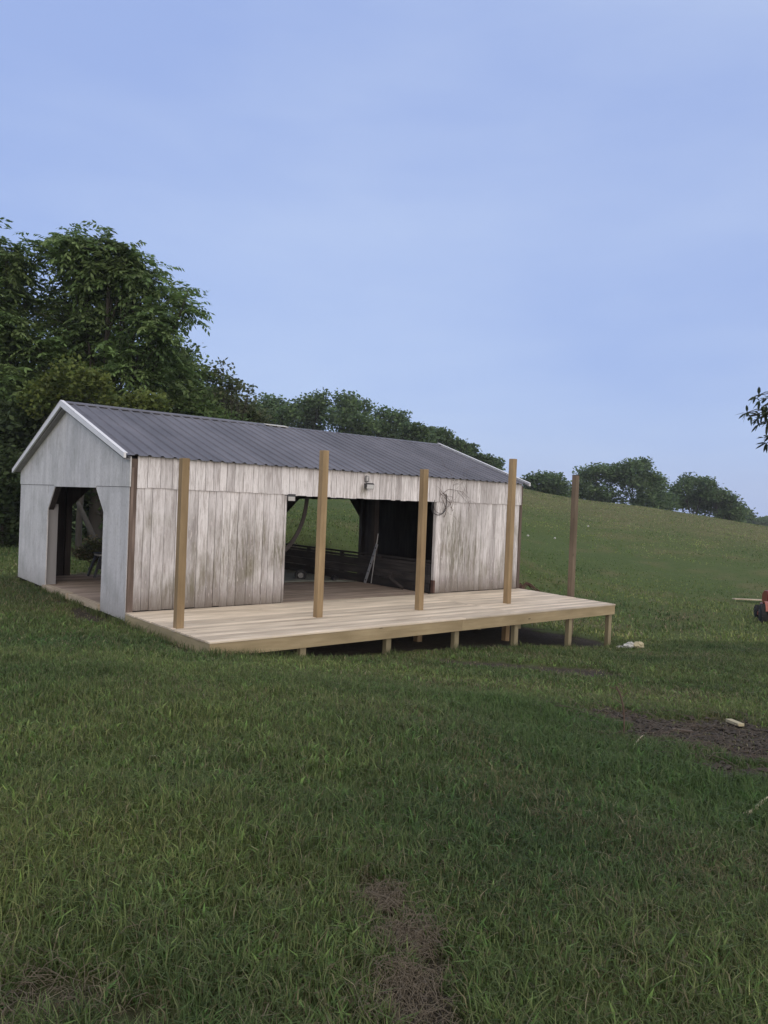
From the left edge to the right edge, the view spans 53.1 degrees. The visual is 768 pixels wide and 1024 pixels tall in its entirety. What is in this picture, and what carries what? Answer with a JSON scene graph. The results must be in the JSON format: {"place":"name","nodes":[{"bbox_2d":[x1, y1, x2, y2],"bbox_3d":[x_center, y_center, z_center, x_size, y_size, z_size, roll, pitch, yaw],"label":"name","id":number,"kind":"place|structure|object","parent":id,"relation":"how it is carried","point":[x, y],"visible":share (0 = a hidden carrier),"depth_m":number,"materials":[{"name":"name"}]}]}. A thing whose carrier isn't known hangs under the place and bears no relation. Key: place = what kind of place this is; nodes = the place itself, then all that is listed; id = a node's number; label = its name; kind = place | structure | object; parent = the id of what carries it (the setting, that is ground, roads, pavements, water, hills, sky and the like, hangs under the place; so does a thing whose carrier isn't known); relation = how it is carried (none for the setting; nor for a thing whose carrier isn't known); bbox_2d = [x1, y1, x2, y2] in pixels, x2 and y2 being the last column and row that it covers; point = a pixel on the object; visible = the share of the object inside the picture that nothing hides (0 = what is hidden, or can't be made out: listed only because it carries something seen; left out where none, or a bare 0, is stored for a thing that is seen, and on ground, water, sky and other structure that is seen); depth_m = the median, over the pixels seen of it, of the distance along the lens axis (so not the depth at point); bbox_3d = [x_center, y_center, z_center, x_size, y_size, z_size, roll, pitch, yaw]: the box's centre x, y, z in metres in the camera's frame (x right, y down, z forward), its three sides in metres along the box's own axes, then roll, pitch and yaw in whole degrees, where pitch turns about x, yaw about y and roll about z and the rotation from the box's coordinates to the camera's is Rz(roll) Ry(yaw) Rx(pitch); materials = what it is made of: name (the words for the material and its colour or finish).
{"place":"outdoors","nodes":[
{"label":"outdoors","id":0,"kind":"place"},
{"bbox_2d":[87,552,101,577],"bbox_3d":[-6.675,1.261,18.381,0.708,0.584,0.532,2,1,-40],"label":"sawhorse","id":1,"kind":"object","parent":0,"point":[99,562],"visible":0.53,"depth_m":18.13,"materials":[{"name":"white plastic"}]},
{"bbox_2d":[0,865,481,1023],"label":"soil","id":2,"kind":"structure","parent":0,"point":[416,934],"depth_m":2.71,"materials":[{"name":"brown soil"}]},
{"bbox_2d":[0,488,767,1023],"bbox_3d":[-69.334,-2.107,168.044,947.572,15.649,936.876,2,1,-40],"label":"ground","id":3,"kind":"structure","parent":0,"point":[740,573],"depth_m":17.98,"materials":[{"name":"green plant"}]},
{"bbox_2d":[0,434,27,455],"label":"bush","id":4,"kind":"object","parent":3,"relation":"on","point":[10,440],"visible":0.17,"depth_m":24.58,"materials":[{"name":"green plant"}]},
{"bbox_2d":[0,394,48,547],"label":"bush","id":5,"kind":"object","parent":3,"relation":"on","point":[10,491],"visible":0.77,"depth_m":24.66,"materials":[{"name":"green plant"}]},
{"bbox_2d":[0,217,66,418],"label":"walnut tree","id":6,"kind":"object","parent":3,"relation":"on","point":[17,274],"visible":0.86,"depth_m":25.89,"materials":[{"name":"green plant"}]},
{"bbox_2d":[10,410,96,538],"bbox_3d":[-11.876,-1.704,27.114,3.917,6.008,4.587,2,1,-40],"label":"bush","id":7,"kind":"object","parent":3,"relation":"on","point":[74,504],"visible":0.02,"depth_m":27.18,"materials":[{"name":"green plant"}]},
{"bbox_2d":[71,534,101,570],"bbox_3d":[-7.204,1.188,19.127,1.413,1.294,0.928,3,1,29],"label":"brush clump","id":8,"kind":"object","parent":3,"relation":"on","point":[86,550],"visible":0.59,"depth_m":18.99,"materials":[{"name":"green plant"}]},
{"bbox_2d":[72,488,102,540],"bbox_3d":[-10.589,-1.183,28.460,3.805,5.237,6.146,2,1,-40],"label":"bush","id":9,"kind":"object","parent":3,"relation":"on","point":[84,532],"visible":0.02,"depth_m":27.76,"materials":[{"name":"green plant"}]},
{"bbox_2d":[12,352,173,548],"bbox_3d":[-9.322,-1.811,24.307,5.195,6.276,2.640,3,1,19],"label":"bright tree","id":10,"kind":"object","parent":3,"relation":"on","point":[72,382],"visible":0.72,"depth_m":23.95,"materials":[{"name":"green plant"}]},
{"bbox_2d":[0,220,214,538],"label":"walnut tree","id":11,"kind":"object","parent":3,"relation":"on","point":[88,317],"visible":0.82,"depth_m":26.44,"materials":[{"name":"green plant"}]},
{"bbox_2d":[173,458,189,628],"bbox_3d":[-3.080,0.672,11.656,0.123,2.976,0.122,2,1,-40],"label":"wooden post","id":12,"kind":"object","parent":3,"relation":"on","point":[181,543],"visible":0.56,"depth_m":11.61,"materials":[{"name":"brown wood"}]},
{"bbox_2d":[156,337,252,421],"bbox_3d":[-7.699,-2.944,30.575,5.076,7.331,5.371,2,1,-40],"label":"leafy tree","id":13,"kind":"object","parent":3,"relation":"on","point":[195,406],"visible":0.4,"depth_m":29.05,"materials":[{"name":"green plant"}]},
{"bbox_2d":[204,356,259,419],"bbox_3d":[-6.191,-2.918,30.650,2.396,6.617,2.796,2,1,-40],"label":"sparse tree","id":14,"kind":"object","parent":3,"relation":"on","point":[222,382],"visible":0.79,"depth_m":30.19,"materials":[{"name":"green plant"}]},
{"bbox_2d":[199,385,277,425],"bbox_3d":[-7.104,-2.656,33.642,4.225,5.892,3.588,2,1,-40],"label":"brown tree","id":15,"kind":"object","parent":3,"relation":"on","point":[251,411],"visible":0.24,"depth_m":33.35,"materials":[{"name":"green plant"}]},
{"bbox_2d":[12,400,530,619],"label":"barn","id":16,"kind":"structure","parent":3,"relation":"on","point":[246,478],"depth_m":15.57,"materials":[{"name":"paint"}]},
{"bbox_2d":[76,502,96,540],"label":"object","id":17,"kind":"object","parent":16,"relation":"attached to","point":[89,528],"visible":0.54,"depth_m":21.14,"materials":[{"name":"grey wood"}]},
{"bbox_2d":[287,494,295,500],"bbox_3d":[-1.801,-0.282,14.933,0.167,0.135,0.176,2,1,-6],"label":"wall lamp","id":18,"kind":"object","parent":16,"relation":"attached to","point":[291,497],"visible":1,"depth_m":14.87,"materials":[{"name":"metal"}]},
{"bbox_2d":[285,496,308,551],"bbox_3d":[-1.802,0.230,15.822,0.572,1.176,0.020,2,1,-40],"label":"curved brace","id":19,"kind":"object","parent":16,"relation":"attached to","point":[294,537],"visible":0.97,"depth_m":15.88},
{"bbox_2d":[284,569,354,581],"bbox_3d":[-2.423,1.677,20.160,1.970,0.026,3.330,2,1,-40],"label":"ground sheet","id":20,"kind":"object","parent":16,"relation":"on","point":[289,575],"visible":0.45,"depth_m":19.68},
{"bbox_2d":[294,569,306,578],"bbox_3d":[-2.112,1.597,19.430,0.320,0.300,0.158,2,1,-5],"label":"wheel","id":21,"kind":"object","parent":20,"relation":"on","point":[300,575],"visible":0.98,"depth_m":19.40,"materials":[{"name":"black rubber"}]},
{"bbox_2d":[284,543,429,591],"bbox_3d":[-0.926,1.583,20.070,0.125,1.148,6.190,2,1,-40],"label":"plank partition","id":22,"kind":"object","parent":16,"relation":"attached to","point":[307,560],"visible":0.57,"depth_m":19.68,"materials":[{"name":"wood"}]},
{"bbox_2d":[364,475,373,488],"bbox_3d":[-0.312,-0.625,16.151,0.181,0.286,0.200,2,1,-18],"label":"wall lamp","id":23,"kind":"object","parent":16,"relation":"attached to","point":[368,485],"visible":1,"depth_m":16.10,"materials":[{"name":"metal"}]},
{"bbox_2d":[364,544,377,582],"bbox_3d":[-0.327,1.289,19.181,0.436,1.022,0.032,3,1,42],"label":"slotted bar","id":24,"kind":"object","parent":16,"relation":"on","point":[370,564],"visible":1,"depth_m":19.17,"materials":[{"name":"metal"}]},
{"bbox_2d":[371,535,377,582],"bbox_3d":[-0.235,1.160,19.135,0.021,1.253,0.204,2,1,-45],"label":"stake","id":25,"kind":"object","parent":16,"relation":"on","point":[374,561],"visible":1,"depth_m":19.14,"materials":[{"name":"wood"}]},
{"bbox_2d":[431,494,447,514],"bbox_3d":[1.280,-0.175,17.594,0.502,0.511,0.055,2,1,-40],"label":"hanging cable","id":26,"kind":"object","parent":16,"relation":"hanging from","point":[444,509],"visible":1,"depth_m":17.65,"materials":[{"name":"black plastic"}]},
{"bbox_2d":[437,456,479,521],"bbox_3d":[1.697,-0.561,17.925,1.604,1.621,0.063,2,1,-40],"label":"dry vine","id":27,"kind":"object","parent":16,"relation":"attached to","point":[466,486],"visible":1,"depth_m":17.81,"materials":[{"name":"brown plant"}]},
{"bbox_2d":[251,392,303,427],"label":"hill tree","id":28,"kind":"object","parent":3,"relation":"on","point":[285,414],"visible":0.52,"depth_m":86.47,"materials":[{"name":"green plant"}]},
{"bbox_2d":[286,387,338,431],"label":"hill tree","id":29,"kind":"object","parent":3,"relation":"on","point":[315,405],"visible":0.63,"depth_m":90.38,"materials":[{"name":"green plant"}]},
{"bbox_2d":[318,388,383,435],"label":"hill tree","id":30,"kind":"object","parent":3,"relation":"on","point":[350,419],"visible":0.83,"depth_m":87.44,"materials":[{"name":"green plant"}]},
{"bbox_2d":[125,588,615,656],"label":"deck","id":31,"kind":"structure","parent":3,"relation":"on","point":[299,627],"depth_m":13.54,"materials":[{"name":"brown wood"}]},
{"bbox_2d":[313,450,328,617],"bbox_3d":[-1.102,0.678,13.311,0.126,3.488,0.122,2,1,-40],"label":"wooden post","id":32,"kind":"object","parent":31,"relation":"on","point":[321,533],"visible":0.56,"depth_m":13.26,"materials":[{"name":"brown wood"}]},
{"bbox_2d":[367,405,412,438],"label":"hill tree","id":33,"kind":"object","parent":3,"relation":"on","point":[389,419],"visible":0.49,"depth_m":92.88,"materials":[{"name":"green plant"}]},
{"bbox_2d":[391,420,439,442],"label":"hill tree","id":34,"kind":"object","parent":3,"relation":"on","point":[413,431],"visible":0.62,"depth_m":85.78,"materials":[{"name":"green plant"}]},
{"bbox_2d":[378,916,462,1023],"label":"soil crumbs","id":35,"kind":"object","parent":3,"relation":"on","point":[424,994],"visible":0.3,"depth_m":2.66,"materials":[{"name":"brown soil"}]},
{"bbox_2d":[413,469,428,641],"bbox_3d":[0.709,0.879,14.749,0.126,3.400,0.122,2,1,-40],"label":"wooden post","id":36,"kind":"object","parent":3,"relation":"on","point":[421,539],"visible":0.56,"depth_m":14.70,"materials":[{"name":"brown wood"}]},
{"bbox_2d":[427,426,460,447],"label":"hill tree","id":37,"kind":"object","parent":3,"relation":"on","point":[445,436],"visible":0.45,"depth_m":93.11,"materials":[{"name":"green plant"}]},
{"bbox_2d":[451,438,481,457],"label":"hill tree","id":38,"kind":"object","parent":3,"relation":"on","point":[468,449],"visible":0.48,"depth_m":95.51,"materials":[{"name":"green plant"}]},
{"bbox_2d":[474,453,505,470],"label":"hill tree","id":39,"kind":"object","parent":3,"relation":"on","point":[490,459],"visible":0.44,"depth_m":97.98,"materials":[{"name":"green plant"}]},
{"bbox_2d":[501,459,516,640],"bbox_3d":[2.660,0.856,16.327,0.132,3.970,0.122,2,1,-40],"label":"wooden post","id":40,"kind":"object","parent":3,"relation":"on","point":[509,537],"visible":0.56,"depth_m":16.28,"materials":[{"name":"brown wood"}]},
{"bbox_2d":[519,582,540,591],"bbox_3d":[3.781,2.400,20.001,1.040,1.170,0.412,2,1,-40],"label":"scrap heap","id":41,"kind":"object","parent":3,"relation":"on","point":[526,584],"visible":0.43,"depth_m":19.85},
{"bbox_2d":[520,469,571,496],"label":"skyline tree","id":42,"kind":"object","parent":3,"relation":"on","point":[550,482],"visible":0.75,"depth_m":110.17,"materials":[{"name":"green plant"}]},
{"bbox_2d":[567,475,579,633],"bbox_3d":[4.467,1.108,18.216,0.130,3.972,0.130,2,1,-40],"label":"wooden post","id":43,"kind":"object","parent":3,"relation":"on","point":[573,537],"visible":0.6,"depth_m":18.17,"materials":[{"name":"brown wood"}]},
{"bbox_2d":[568,462,627,503],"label":"skyline tree","id":44,"kind":"object","parent":3,"relation":"on","point":[589,477],"visible":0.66,"depth_m":115.30,"materials":[{"name":"green plant"}]},
{"bbox_2d":[610,683,627,731],"bbox_3d":[2.129,1.801,6.986,0.172,0.493,0.015,2,1,0],"label":"bare sapling","id":45,"kind":"object","parent":3,"relation":"on","point":[621,697],"visible":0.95,"depth_m":6.98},
{"bbox_2d":[493,694,767,773],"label":"twig litter","id":46,"kind":"object","parent":3,"relation":"on","point":[686,725],"visible":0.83,"depth_m":7.27,"materials":[{"name":"brown plant"}]},
{"bbox_2d":[618,641,644,648],"bbox_3d":[5.298,2.875,16.502,0.620,0.211,0.299,2,1,-14],"label":"crumpled sack","id":47,"kind":"object","parent":3,"relation":"on","point":[634,644],"visible":0.67,"depth_m":16.45,"materials":[{"name":"white fabric"}]},
{"bbox_2d":[600,456,684,510],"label":"skyline tree","id":48,"kind":"object","parent":3,"relation":"on","point":[641,478],"visible":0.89,"depth_m":114.01,"materials":[{"name":"green plant"}]},
{"bbox_2d":[584,707,767,777],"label":"soil clods","id":49,"kind":"object","parent":3,"relation":"on","point":[757,743],"visible":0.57,"depth_m":7.47,"materials":[{"name":"brown soil"}]},
{"bbox_2d":[672,728,692,732],"bbox_3d":[2.925,2.141,7.530,0.198,0.033,0.035,2,1,4],"label":"wood splinter","id":50,"kind":"object","parent":3,"relation":"on","point":[684,730],"visible":0.8,"depth_m":7.51,"materials":[{"name":"brown wood"}]},
{"bbox_2d":[665,472,723,514],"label":"skyline tree","id":51,"kind":"object","parent":3,"relation":"on","point":[686,486],"visible":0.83,"depth_m":122.94,"materials":[{"name":"green plant"}]},
{"bbox_2d":[696,485,750,521],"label":"skyline tree","id":52,"kind":"object","parent":3,"relation":"on","point":[724,503],"visible":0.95,"depth_m":121.94,"materials":[{"name":"green plant"}]},
{"bbox_2d":[726,719,743,725],"bbox_3d":[3.647,2.189,7.985,0.070,0.042,0.228,2,1,-8],"label":"wood offcut","id":53,"kind":"object","parent":3,"relation":"on","point":[733,721],"visible":1,"depth_m":7.96,"materials":[{"name":"beige wood"}]},
{"bbox_2d":[725,507,757,522],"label":"distant tree","id":54,"kind":"object","parent":3,"relation":"on","point":[752,516],"visible":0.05,"depth_m":172.79,"materials":[{"name":"green plant"}]},
{"bbox_2d":[732,598,761,600],"bbox_3d":[13.076,3.136,27.535,1.334,0.086,0.160,2,1,-17],"label":"loose board","id":55,"kind":"object","parent":3,"relation":"on","point":[747,599],"visible":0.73,"depth_m":27.44,"materials":[{"name":"beige wood"}]},
{"bbox_2d":[737,387,767,452],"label":"overhanging tree","id":56,"kind":"object","parent":3,"relation":"on","point":[764,410],"visible":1,"depth_m":11.90,"materials":[{"name":"green plant"}]},
{"bbox_2d":[743,796,767,815],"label":"fallen stick","id":57,"kind":"object","parent":3,"relation":"on","point":[756,807],"visible":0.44,"depth_m":5.03,"materials":[{"name":"wood"}]},
{"bbox_2d":[744,516,767,525],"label":"distant tree","id":58,"kind":"object","parent":3,"relation":"on","point":[762,520],"visible":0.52,"depth_m":236.56,"materials":[{"name":"green plant"}]},
{"bbox_2d":[754,590,767,621],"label":"garden tractor","id":59,"kind":"object","parent":3,"relation":"on","point":[761,611],"visible":0.94,"depth_m":22.26,"materials":[{"name":"red metal"}]},
{"bbox_2d":[0,0,767,517],"label":"sky","id":60,"kind":"structure","parent":0,"point":[535,232],"materials":[{"name":"blue"}]},
{"bbox_2d":[373,571,403,589],"bbox_3d":[0.084,1.606,18.484,0.143,0.402,1.207,2,1,-40],"label":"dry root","id":61,"kind":"object","parent":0,"point":[395,582],"visible":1,"depth_m":18.25,"materials":[{"name":"wood"}]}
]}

